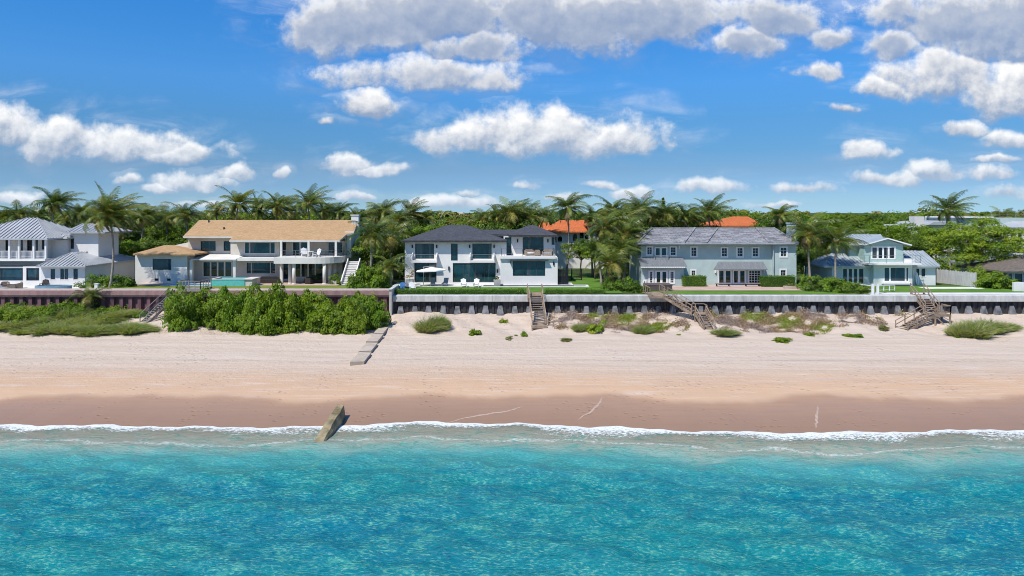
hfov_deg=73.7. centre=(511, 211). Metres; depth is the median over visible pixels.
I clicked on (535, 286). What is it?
swimming pool
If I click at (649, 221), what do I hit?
coconut palm
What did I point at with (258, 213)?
coconut palm
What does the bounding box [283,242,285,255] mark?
window
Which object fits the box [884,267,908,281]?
window
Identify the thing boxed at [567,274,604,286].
lawn
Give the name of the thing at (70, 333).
grass clump
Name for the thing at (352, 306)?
sea grape shrub
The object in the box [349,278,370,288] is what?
rounded shrub
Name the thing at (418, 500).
sea
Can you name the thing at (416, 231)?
broadleaf tree
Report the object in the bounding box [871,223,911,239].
broadleaf tree
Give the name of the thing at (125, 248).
broadleaf tree
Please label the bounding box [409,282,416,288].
garden chair
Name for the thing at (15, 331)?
grass clump
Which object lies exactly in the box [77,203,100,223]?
coconut palm
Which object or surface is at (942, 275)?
wooden fence
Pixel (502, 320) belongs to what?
dune shrub
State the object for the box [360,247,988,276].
undergrowth
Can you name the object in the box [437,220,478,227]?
broadleaf tree
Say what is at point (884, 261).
house
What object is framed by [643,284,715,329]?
beach stairs
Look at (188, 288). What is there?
beach stairs
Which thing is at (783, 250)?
window
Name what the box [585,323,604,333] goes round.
dune shrub
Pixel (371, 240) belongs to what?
coconut palm
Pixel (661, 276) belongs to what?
window
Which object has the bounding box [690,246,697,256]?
window
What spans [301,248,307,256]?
garden chair
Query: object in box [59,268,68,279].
window
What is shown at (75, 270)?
window
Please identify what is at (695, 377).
beach sand
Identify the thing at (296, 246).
window
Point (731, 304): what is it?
seawall
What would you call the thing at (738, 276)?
window
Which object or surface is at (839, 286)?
rounded shrub
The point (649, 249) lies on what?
window
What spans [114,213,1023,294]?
ground
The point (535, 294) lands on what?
beach stairs
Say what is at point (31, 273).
window
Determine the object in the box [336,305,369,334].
sea grape shrub
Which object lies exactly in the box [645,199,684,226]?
coconut palm
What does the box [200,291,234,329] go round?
sea grape shrub
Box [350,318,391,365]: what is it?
groyne
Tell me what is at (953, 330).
grass clump
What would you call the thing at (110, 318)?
grass clump
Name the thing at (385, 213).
coconut palm
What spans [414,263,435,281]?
window
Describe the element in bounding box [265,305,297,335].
sea grape shrub
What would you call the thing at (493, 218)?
coconut palm
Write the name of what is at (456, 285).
terrace
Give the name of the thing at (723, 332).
grass clump
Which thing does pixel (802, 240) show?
coconut palm
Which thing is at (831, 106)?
sky
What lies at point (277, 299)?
sea grape shrub
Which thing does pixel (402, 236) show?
broadleaf tree
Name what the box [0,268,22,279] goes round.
window
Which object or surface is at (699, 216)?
coconut palm
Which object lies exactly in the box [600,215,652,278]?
coconut palm
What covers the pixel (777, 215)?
coconut palm
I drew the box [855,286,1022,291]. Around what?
lawn
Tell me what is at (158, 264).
window
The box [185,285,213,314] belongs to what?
sea grape shrub
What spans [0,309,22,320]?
sea grape shrub
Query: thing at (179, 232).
broadleaf tree
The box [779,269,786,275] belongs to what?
window
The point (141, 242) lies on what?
broadleaf tree
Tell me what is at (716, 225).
broadleaf tree
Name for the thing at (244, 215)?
broadleaf tree
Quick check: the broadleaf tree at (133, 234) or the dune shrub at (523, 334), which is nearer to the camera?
the dune shrub at (523, 334)
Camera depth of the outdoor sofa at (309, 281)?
96.08 m
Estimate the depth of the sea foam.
51.28 m
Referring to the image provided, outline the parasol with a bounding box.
[416,266,445,285]
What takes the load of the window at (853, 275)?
in the house at (884, 261)
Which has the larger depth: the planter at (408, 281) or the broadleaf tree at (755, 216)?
the broadleaf tree at (755, 216)
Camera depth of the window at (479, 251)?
96.31 m
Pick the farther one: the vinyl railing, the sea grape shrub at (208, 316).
the vinyl railing
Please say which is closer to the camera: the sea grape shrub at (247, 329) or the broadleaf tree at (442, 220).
the sea grape shrub at (247, 329)
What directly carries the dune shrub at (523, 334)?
on the beach sand
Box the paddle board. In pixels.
[915,272,918,284]
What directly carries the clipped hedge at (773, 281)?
on the terrace at (732, 287)
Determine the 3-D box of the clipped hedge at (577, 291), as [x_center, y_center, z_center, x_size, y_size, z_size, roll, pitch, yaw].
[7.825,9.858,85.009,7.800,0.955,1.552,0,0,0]
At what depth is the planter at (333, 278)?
95.87 m
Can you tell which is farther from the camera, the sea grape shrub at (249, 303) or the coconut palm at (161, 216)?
the coconut palm at (161, 216)
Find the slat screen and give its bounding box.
[558,269,567,284]
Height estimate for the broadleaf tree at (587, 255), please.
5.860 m
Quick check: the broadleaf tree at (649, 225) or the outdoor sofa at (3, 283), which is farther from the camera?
the broadleaf tree at (649, 225)
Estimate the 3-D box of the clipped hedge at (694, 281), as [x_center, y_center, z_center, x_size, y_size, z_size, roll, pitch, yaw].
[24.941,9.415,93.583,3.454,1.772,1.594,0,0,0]
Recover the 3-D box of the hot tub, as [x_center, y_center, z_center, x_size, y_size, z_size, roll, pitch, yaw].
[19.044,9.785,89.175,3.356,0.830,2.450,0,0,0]
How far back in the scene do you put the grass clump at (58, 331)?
75.27 m
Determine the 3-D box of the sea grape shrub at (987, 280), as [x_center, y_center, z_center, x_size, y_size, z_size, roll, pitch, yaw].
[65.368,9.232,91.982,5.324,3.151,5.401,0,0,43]
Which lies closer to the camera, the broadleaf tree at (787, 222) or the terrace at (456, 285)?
the terrace at (456, 285)
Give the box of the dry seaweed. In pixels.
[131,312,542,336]
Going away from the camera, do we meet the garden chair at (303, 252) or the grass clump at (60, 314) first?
the grass clump at (60, 314)
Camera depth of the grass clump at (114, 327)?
76.60 m
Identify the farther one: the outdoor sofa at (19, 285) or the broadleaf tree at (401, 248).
the broadleaf tree at (401, 248)
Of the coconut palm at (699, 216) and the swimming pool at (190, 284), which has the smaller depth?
the swimming pool at (190, 284)
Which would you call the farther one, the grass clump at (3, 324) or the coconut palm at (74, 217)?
the coconut palm at (74, 217)
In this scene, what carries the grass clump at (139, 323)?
on the beach sand
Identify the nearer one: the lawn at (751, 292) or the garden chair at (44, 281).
the lawn at (751, 292)
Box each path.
[870,293,1023,293]
[920,287,983,288]
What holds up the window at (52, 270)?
in the house at (35, 251)
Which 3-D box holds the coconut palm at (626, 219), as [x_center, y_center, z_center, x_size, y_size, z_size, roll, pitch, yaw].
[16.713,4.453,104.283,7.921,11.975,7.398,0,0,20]
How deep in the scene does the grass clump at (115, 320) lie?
79.63 m
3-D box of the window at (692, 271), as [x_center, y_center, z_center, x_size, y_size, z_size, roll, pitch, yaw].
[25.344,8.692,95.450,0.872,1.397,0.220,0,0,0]
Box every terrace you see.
[23,286,79,287]
[137,281,338,284]
[393,283,572,286]
[672,285,803,289]
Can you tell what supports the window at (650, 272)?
in the house at (731, 255)
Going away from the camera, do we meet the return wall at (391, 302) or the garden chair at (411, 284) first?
the return wall at (391, 302)
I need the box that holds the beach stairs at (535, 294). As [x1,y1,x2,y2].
[527,284,559,330]
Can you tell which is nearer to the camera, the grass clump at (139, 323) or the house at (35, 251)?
the grass clump at (139, 323)
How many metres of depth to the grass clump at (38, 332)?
74.80 m
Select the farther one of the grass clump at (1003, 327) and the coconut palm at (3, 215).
the coconut palm at (3, 215)
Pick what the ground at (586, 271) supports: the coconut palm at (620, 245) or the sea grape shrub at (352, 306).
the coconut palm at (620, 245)
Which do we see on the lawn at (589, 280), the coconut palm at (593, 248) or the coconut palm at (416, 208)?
the coconut palm at (593, 248)
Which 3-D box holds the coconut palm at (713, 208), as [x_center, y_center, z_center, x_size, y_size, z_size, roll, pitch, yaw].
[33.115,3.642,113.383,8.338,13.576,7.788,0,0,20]
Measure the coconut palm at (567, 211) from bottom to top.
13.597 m
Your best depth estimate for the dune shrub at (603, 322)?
79.04 m
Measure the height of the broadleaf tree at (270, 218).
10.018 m
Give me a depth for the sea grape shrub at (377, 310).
78.42 m
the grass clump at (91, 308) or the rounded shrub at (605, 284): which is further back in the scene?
the rounded shrub at (605, 284)
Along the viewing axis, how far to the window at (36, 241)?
95.66 m
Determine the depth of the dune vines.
80.01 m
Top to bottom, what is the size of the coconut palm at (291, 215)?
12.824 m
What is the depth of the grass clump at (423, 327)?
76.02 m
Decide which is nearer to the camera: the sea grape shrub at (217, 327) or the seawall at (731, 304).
the sea grape shrub at (217, 327)
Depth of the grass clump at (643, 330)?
76.31 m
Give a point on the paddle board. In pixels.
(916, 278)
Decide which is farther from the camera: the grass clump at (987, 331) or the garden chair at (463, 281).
the garden chair at (463, 281)
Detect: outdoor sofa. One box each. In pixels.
[1,281,9,286]
[7,282,14,287]
[15,281,22,287]
[260,276,279,282]
[304,276,322,282]
[305,278,313,283]
[524,249,533,254]
[534,250,540,255]
[542,249,552,255]
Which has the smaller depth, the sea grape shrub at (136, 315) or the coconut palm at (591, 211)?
the sea grape shrub at (136, 315)
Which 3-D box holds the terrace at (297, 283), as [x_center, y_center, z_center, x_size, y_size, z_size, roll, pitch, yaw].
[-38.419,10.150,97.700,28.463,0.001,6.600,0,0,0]
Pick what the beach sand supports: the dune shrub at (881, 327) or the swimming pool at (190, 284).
the dune shrub at (881, 327)
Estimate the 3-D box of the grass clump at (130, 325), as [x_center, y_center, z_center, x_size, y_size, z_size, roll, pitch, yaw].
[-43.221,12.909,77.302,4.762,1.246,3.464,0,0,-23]
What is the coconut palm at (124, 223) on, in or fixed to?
on the ground at (586, 271)
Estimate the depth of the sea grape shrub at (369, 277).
87.80 m
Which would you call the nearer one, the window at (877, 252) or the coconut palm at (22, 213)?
the window at (877, 252)
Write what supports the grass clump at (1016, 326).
on the beach sand
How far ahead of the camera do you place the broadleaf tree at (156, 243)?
107.01 m
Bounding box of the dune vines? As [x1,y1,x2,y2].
[546,307,931,334]
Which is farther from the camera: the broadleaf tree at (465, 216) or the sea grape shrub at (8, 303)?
the broadleaf tree at (465, 216)
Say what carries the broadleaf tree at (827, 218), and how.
on the ground at (586, 271)
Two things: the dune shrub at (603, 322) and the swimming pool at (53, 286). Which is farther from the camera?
the swimming pool at (53, 286)
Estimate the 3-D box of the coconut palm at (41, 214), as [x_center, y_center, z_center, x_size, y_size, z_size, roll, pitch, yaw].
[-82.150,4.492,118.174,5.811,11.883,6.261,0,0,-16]
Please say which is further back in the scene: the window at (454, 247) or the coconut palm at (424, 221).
the coconut palm at (424, 221)
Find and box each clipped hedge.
[394,287,525,294]
[544,288,605,293]
[681,275,706,286]
[758,274,796,286]
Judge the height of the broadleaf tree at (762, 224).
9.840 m
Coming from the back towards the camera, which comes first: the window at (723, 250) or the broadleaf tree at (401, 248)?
the broadleaf tree at (401, 248)
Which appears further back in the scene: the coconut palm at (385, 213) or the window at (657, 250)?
the coconut palm at (385, 213)
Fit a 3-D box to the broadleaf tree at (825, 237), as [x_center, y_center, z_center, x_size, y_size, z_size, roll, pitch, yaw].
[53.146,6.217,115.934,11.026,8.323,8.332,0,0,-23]
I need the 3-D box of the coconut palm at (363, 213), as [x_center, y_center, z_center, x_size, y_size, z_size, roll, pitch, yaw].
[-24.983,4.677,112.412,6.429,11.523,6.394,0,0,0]
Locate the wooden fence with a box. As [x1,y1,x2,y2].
[937,269,976,286]
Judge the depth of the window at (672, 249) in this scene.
95.36 m
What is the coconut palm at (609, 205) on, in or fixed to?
on the ground at (586, 271)
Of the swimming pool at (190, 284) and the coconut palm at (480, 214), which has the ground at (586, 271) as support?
the coconut palm at (480, 214)
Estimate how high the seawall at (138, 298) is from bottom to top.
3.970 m
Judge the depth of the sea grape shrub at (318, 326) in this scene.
76.37 m
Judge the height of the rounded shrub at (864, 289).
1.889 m
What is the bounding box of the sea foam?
[447,398,818,427]
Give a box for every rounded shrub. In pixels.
[73,273,108,287]
[101,274,136,287]
[328,272,346,284]
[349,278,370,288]
[373,274,391,287]
[601,276,619,289]
[606,272,637,290]
[623,280,650,292]
[795,274,837,291]
[820,276,854,293]
[844,281,870,293]
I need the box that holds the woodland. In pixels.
[9,206,1023,225]
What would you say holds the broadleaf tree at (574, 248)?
on the lawn at (589, 280)
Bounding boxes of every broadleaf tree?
[46,214,89,227]
[119,225,148,246]
[119,239,149,256]
[131,235,165,253]
[131,238,160,250]
[132,210,185,232]
[144,224,183,241]
[158,225,190,243]
[162,236,187,245]
[169,215,211,237]
[225,212,261,219]
[226,216,246,219]
[259,215,281,219]
[302,212,345,219]
[340,239,400,266]
[361,245,404,275]
[384,222,413,264]
[386,235,406,258]
[395,221,441,240]
[426,216,472,231]
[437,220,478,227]
[442,213,475,224]
[476,221,499,229]
[485,220,519,229]
[496,220,533,229]
[549,211,585,224]
[560,236,591,277]
[581,242,610,278]
[624,220,666,231]
[676,220,719,226]
[721,209,768,220]
[749,217,801,248]
[762,211,812,222]
[764,216,812,245]
[794,211,847,228]
[796,250,817,276]
[800,226,843,249]
[806,246,831,256]
[833,213,867,227]
[840,225,865,234]
[844,212,881,228]
[848,224,882,233]
[862,210,916,228]
[870,221,929,247]
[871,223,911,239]
[894,232,948,256]
[906,233,947,257]
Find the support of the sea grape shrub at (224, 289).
on the beach sand
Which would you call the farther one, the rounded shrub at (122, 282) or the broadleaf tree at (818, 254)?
the broadleaf tree at (818, 254)
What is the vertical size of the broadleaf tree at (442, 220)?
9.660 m
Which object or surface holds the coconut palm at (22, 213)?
on the ground at (586, 271)
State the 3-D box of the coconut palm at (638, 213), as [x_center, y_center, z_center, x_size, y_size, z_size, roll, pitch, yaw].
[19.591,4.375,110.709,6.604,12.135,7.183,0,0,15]
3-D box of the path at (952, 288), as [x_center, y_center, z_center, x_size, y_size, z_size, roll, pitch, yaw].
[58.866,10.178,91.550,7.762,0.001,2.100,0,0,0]
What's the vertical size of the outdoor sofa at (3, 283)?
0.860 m
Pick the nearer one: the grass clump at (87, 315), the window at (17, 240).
the grass clump at (87, 315)
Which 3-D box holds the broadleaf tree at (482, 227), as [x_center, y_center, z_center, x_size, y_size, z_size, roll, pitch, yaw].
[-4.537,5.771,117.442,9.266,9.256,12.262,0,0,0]
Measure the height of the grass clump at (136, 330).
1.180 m
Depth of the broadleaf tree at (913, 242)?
103.48 m
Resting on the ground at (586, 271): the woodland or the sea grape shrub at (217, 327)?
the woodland
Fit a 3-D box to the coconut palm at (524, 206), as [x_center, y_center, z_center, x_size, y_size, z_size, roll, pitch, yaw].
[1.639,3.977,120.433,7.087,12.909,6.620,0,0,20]
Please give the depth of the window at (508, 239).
98.09 m
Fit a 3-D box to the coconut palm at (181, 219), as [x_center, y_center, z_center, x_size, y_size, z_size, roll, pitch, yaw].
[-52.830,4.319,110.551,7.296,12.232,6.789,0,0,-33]
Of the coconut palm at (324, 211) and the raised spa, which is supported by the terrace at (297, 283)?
the raised spa
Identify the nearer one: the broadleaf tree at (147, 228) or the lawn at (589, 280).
the lawn at (589, 280)
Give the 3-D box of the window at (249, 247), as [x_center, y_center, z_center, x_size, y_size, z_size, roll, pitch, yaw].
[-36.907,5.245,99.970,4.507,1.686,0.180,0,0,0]
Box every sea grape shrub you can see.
[0,302,16,311]
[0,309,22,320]
[2,301,27,309]
[2,306,45,322]
[24,306,45,318]
[31,302,62,318]
[49,300,70,307]
[63,301,95,314]
[90,306,118,318]
[107,304,126,310]
[131,310,147,318]
[160,281,205,331]
[173,308,196,321]
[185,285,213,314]
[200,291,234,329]
[204,313,220,326]
[206,285,233,308]
[216,293,245,332]
[216,315,237,330]
[230,282,265,301]
[230,304,259,334]
[239,290,272,331]
[250,278,297,335]
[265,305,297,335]
[272,291,311,333]
[297,289,327,313]
[299,310,322,331]
[306,297,345,334]
[322,308,355,334]
[328,293,363,333]
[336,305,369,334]
[338,295,370,314]
[340,290,377,323]
[345,263,387,287]
[360,302,382,329]
[364,298,391,329]
[966,264,997,285]
[972,270,1018,288]
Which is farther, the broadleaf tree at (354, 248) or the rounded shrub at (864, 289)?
the broadleaf tree at (354, 248)
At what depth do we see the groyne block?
47.90 m
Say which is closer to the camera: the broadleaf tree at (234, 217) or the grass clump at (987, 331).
the grass clump at (987, 331)
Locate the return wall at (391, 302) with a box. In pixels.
[388,285,398,314]
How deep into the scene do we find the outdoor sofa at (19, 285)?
90.77 m
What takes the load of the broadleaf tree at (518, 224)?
on the ground at (586, 271)
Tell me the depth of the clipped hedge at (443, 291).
84.55 m
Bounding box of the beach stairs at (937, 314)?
[895,283,950,330]
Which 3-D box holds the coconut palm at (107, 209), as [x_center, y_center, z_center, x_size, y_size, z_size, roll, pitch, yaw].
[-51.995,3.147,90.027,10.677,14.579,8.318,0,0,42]
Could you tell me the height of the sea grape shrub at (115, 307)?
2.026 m
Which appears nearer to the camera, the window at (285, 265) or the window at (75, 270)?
the window at (75, 270)
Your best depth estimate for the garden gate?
101.96 m
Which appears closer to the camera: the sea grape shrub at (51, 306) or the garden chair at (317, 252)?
the sea grape shrub at (51, 306)
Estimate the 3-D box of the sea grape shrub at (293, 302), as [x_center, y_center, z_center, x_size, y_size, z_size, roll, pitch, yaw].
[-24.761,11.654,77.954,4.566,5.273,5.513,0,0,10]
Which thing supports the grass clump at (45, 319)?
on the beach sand
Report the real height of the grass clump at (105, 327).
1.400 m
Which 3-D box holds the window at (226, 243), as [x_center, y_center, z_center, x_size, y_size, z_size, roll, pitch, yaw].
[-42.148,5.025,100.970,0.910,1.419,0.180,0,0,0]
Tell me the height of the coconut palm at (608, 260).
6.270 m
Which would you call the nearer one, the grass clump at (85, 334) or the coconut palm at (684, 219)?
the grass clump at (85, 334)
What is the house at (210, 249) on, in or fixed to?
on the ground at (586, 271)
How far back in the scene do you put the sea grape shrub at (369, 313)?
78.05 m
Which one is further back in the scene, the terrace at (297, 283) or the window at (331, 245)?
the window at (331, 245)
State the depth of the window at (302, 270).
99.90 m
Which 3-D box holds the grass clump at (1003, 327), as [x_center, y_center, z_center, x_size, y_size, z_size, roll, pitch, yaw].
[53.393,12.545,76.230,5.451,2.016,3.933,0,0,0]
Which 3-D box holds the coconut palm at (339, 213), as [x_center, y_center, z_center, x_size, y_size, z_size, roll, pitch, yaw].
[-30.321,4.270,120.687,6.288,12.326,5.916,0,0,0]
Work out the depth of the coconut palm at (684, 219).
112.78 m
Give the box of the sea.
[0,421,1023,575]
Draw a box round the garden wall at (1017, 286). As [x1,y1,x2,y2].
[1012,282,1023,290]
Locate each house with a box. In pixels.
[0,217,134,286]
[133,215,365,284]
[401,225,557,284]
[539,218,605,268]
[629,223,798,285]
[701,216,759,226]
[804,234,940,285]
[884,216,957,269]
[924,216,1023,270]
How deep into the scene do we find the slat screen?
95.40 m
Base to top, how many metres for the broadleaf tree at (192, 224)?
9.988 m
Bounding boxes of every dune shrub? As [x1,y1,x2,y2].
[468,328,481,335]
[499,318,507,322]
[520,331,527,336]
[560,338,571,341]
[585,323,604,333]
[599,319,609,325]
[771,337,792,342]
[803,332,814,336]
[841,333,855,337]
[878,324,889,330]
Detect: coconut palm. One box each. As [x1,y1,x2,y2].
[0,199,45,221]
[0,208,18,222]
[25,206,51,220]
[29,186,88,221]
[53,209,85,227]
[56,201,98,225]
[67,282,110,308]
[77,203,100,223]
[78,182,156,287]
[112,210,141,243]
[125,202,172,240]
[152,204,188,235]
[161,201,207,240]
[197,200,228,219]
[211,185,269,219]
[242,194,273,219]
[257,191,301,219]
[270,201,307,219]
[278,183,334,219]
[309,200,338,219]
[324,201,357,219]
[341,205,379,224]
[346,214,401,271]
[358,203,395,223]
[361,217,418,280]
[367,198,407,269]
[370,253,409,284]
[377,207,418,276]
[396,197,430,228]
[412,209,443,227]
[470,206,495,228]
[483,204,512,225]
[486,196,531,228]
[509,198,539,221]
[514,200,553,225]
[527,204,559,227]
[543,192,593,270]
[577,204,616,276]
[579,230,620,283]
[583,210,631,282]
[584,242,635,280]
[593,195,633,272]
[598,202,646,278]
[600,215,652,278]
[603,233,647,278]
[619,202,652,271]
[620,190,667,223]
[643,206,661,227]
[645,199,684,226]
[666,208,692,226]
[670,203,707,226]
[686,205,716,226]
[687,193,734,226]
[760,203,798,228]
[780,212,845,282]
[810,216,871,277]
[918,189,978,269]
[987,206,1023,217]
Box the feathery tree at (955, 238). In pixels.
[918,215,1023,262]
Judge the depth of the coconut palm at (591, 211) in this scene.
107.89 m
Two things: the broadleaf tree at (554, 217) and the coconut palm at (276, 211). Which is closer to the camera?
the coconut palm at (276, 211)
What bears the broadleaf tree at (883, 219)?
on the ground at (586, 271)
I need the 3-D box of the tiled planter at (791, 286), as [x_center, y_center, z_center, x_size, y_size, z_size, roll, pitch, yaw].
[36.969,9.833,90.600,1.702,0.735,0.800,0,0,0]
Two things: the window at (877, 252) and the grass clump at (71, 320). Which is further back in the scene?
the window at (877, 252)
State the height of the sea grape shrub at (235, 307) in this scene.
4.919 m
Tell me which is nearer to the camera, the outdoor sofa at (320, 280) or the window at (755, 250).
the window at (755, 250)
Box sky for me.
[0,0,1023,212]
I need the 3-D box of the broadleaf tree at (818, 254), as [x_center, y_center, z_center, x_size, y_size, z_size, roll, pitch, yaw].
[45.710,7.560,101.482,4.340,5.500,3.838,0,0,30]
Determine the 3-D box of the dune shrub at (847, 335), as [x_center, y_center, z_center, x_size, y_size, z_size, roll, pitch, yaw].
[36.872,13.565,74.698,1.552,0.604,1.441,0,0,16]
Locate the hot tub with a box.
[643,283,672,290]
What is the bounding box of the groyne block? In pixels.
[314,405,344,441]
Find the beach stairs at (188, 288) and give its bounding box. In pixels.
[139,279,211,322]
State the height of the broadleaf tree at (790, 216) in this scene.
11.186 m
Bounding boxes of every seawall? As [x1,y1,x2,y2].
[0,288,388,311]
[393,294,1023,315]
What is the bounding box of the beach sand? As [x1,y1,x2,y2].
[0,311,1023,438]
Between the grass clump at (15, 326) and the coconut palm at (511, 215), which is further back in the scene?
the coconut palm at (511, 215)
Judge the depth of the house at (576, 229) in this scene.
124.00 m
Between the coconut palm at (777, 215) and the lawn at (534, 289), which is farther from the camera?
the coconut palm at (777, 215)
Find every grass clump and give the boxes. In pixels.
[0,319,41,329]
[0,320,42,329]
[8,325,31,334]
[10,304,37,313]
[16,315,58,325]
[22,323,71,335]
[24,319,74,330]
[46,307,92,319]
[47,322,86,334]
[55,316,90,325]
[56,311,100,321]
[61,323,104,334]
[65,304,96,313]
[67,325,117,336]
[68,318,111,326]
[75,322,122,334]
[85,316,129,324]
[86,312,129,320]
[97,323,128,333]
[101,308,143,317]
[108,320,157,327]
[108,323,161,334]
[112,321,146,330]
[410,316,451,332]
[425,311,452,328]
[569,322,588,331]
[630,324,657,334]
[709,327,742,335]
[942,319,979,337]
[950,316,1005,338]
[971,318,1015,334]
[1000,321,1023,330]
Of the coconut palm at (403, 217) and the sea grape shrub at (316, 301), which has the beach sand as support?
the sea grape shrub at (316, 301)
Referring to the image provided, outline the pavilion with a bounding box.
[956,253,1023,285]
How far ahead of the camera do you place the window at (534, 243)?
98.09 m
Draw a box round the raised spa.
[210,277,260,285]
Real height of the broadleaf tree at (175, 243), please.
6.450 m
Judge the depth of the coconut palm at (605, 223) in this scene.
98.98 m
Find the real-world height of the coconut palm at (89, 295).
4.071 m
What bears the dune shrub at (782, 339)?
on the beach sand
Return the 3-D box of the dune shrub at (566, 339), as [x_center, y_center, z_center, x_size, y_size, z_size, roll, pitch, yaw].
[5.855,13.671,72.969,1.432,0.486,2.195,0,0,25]
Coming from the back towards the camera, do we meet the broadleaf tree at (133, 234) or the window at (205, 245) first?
the broadleaf tree at (133, 234)
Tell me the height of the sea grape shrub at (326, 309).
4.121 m
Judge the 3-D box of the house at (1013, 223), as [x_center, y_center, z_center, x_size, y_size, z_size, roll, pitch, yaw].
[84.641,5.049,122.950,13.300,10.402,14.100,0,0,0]
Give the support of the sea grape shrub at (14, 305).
on the beach sand
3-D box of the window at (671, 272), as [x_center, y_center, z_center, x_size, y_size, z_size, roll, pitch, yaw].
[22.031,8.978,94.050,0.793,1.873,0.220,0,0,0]
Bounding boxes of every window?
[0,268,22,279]
[5,240,7,250]
[17,240,22,250]
[26,268,38,279]
[27,240,31,250]
[35,240,37,250]
[50,268,55,279]
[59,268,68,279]
[71,238,73,248]
[73,268,77,279]
[152,258,171,270]
[201,241,215,250]
[202,261,231,276]
[224,241,229,250]
[244,242,274,253]
[246,262,275,273]
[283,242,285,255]
[284,264,287,278]
[292,242,306,254]
[296,264,322,277]
[328,242,342,253]
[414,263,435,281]
[415,244,433,258]
[451,244,457,259]
[453,263,495,281]
[472,244,491,258]
[505,237,510,254]
[513,261,544,275]
[523,237,543,254]
[646,246,652,255]
[648,270,653,282]
[654,247,666,256]
[655,270,667,282]
[669,246,676,255]
[669,270,674,283]
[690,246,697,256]
[690,269,696,275]
[718,270,731,283]
[720,247,727,257]
[732,270,745,283]
[736,247,743,257]
[748,270,761,282]
[752,247,759,257]
[779,246,787,257]
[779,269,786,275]
[842,268,863,283]
[871,246,895,258]
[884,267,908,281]
[921,268,925,276]
[1014,273,1022,281]
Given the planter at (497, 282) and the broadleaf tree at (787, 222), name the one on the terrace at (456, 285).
the planter at (497, 282)
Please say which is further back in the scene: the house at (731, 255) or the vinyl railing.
the house at (731, 255)
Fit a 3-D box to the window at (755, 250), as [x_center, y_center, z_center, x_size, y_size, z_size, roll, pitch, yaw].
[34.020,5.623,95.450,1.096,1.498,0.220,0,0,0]
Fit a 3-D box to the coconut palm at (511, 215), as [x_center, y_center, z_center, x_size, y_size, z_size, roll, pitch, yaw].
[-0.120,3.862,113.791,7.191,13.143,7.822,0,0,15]
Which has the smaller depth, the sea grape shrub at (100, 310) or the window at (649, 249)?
the sea grape shrub at (100, 310)
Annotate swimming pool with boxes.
[35,285,71,287]
[162,283,209,285]
[481,285,588,286]
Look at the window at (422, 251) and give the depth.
96.31 m
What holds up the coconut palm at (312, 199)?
on the ground at (586, 271)
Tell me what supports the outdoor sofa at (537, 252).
on the house at (469, 254)
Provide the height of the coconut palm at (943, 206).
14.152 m
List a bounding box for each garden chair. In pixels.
[39,279,48,284]
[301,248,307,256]
[312,248,321,256]
[398,282,404,288]
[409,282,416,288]
[460,278,466,286]
[473,278,479,286]
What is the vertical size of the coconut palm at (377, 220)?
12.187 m
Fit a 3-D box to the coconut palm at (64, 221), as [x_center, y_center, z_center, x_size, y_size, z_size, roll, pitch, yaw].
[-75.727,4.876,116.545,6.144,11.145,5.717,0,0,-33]
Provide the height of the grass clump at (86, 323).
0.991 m
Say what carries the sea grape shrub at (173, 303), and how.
on the beach sand
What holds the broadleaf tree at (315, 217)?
on the ground at (586, 271)
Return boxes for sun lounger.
[442,278,448,284]
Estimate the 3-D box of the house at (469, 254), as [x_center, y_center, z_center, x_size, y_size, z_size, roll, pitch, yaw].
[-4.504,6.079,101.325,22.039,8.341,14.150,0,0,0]
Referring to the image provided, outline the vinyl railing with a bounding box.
[856,283,894,293]
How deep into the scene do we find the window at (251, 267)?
99.71 m
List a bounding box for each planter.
[328,274,337,283]
[404,270,413,284]
[494,276,500,285]
[783,283,797,288]
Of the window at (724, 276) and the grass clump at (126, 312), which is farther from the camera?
the window at (724, 276)
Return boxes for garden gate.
[571,268,581,279]
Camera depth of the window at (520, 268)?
94.91 m
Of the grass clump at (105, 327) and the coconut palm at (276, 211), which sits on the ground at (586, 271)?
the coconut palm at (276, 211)
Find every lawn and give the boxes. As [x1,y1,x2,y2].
[124,285,345,287]
[398,287,621,292]
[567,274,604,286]
[650,291,856,293]
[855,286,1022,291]
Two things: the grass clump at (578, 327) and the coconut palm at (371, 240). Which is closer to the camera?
the grass clump at (578, 327)
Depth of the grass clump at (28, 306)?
82.58 m
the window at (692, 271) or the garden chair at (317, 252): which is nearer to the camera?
the window at (692, 271)
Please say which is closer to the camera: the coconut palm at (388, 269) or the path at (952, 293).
the path at (952, 293)
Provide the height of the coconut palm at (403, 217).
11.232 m
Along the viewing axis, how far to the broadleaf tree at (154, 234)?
116.68 m
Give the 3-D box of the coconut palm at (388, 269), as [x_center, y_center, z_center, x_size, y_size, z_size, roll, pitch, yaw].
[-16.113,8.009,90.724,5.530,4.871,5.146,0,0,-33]
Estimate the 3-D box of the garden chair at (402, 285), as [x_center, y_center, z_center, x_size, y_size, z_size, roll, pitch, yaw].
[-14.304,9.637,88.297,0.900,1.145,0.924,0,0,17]
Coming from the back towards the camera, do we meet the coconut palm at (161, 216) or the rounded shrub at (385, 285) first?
the coconut palm at (161, 216)
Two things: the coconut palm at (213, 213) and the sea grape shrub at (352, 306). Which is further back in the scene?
the coconut palm at (213, 213)
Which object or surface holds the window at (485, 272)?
in the house at (469, 254)
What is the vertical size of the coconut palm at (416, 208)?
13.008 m
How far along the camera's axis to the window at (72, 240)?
97.54 m
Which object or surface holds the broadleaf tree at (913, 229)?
on the ground at (586, 271)
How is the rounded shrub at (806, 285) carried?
on the ground at (586, 271)

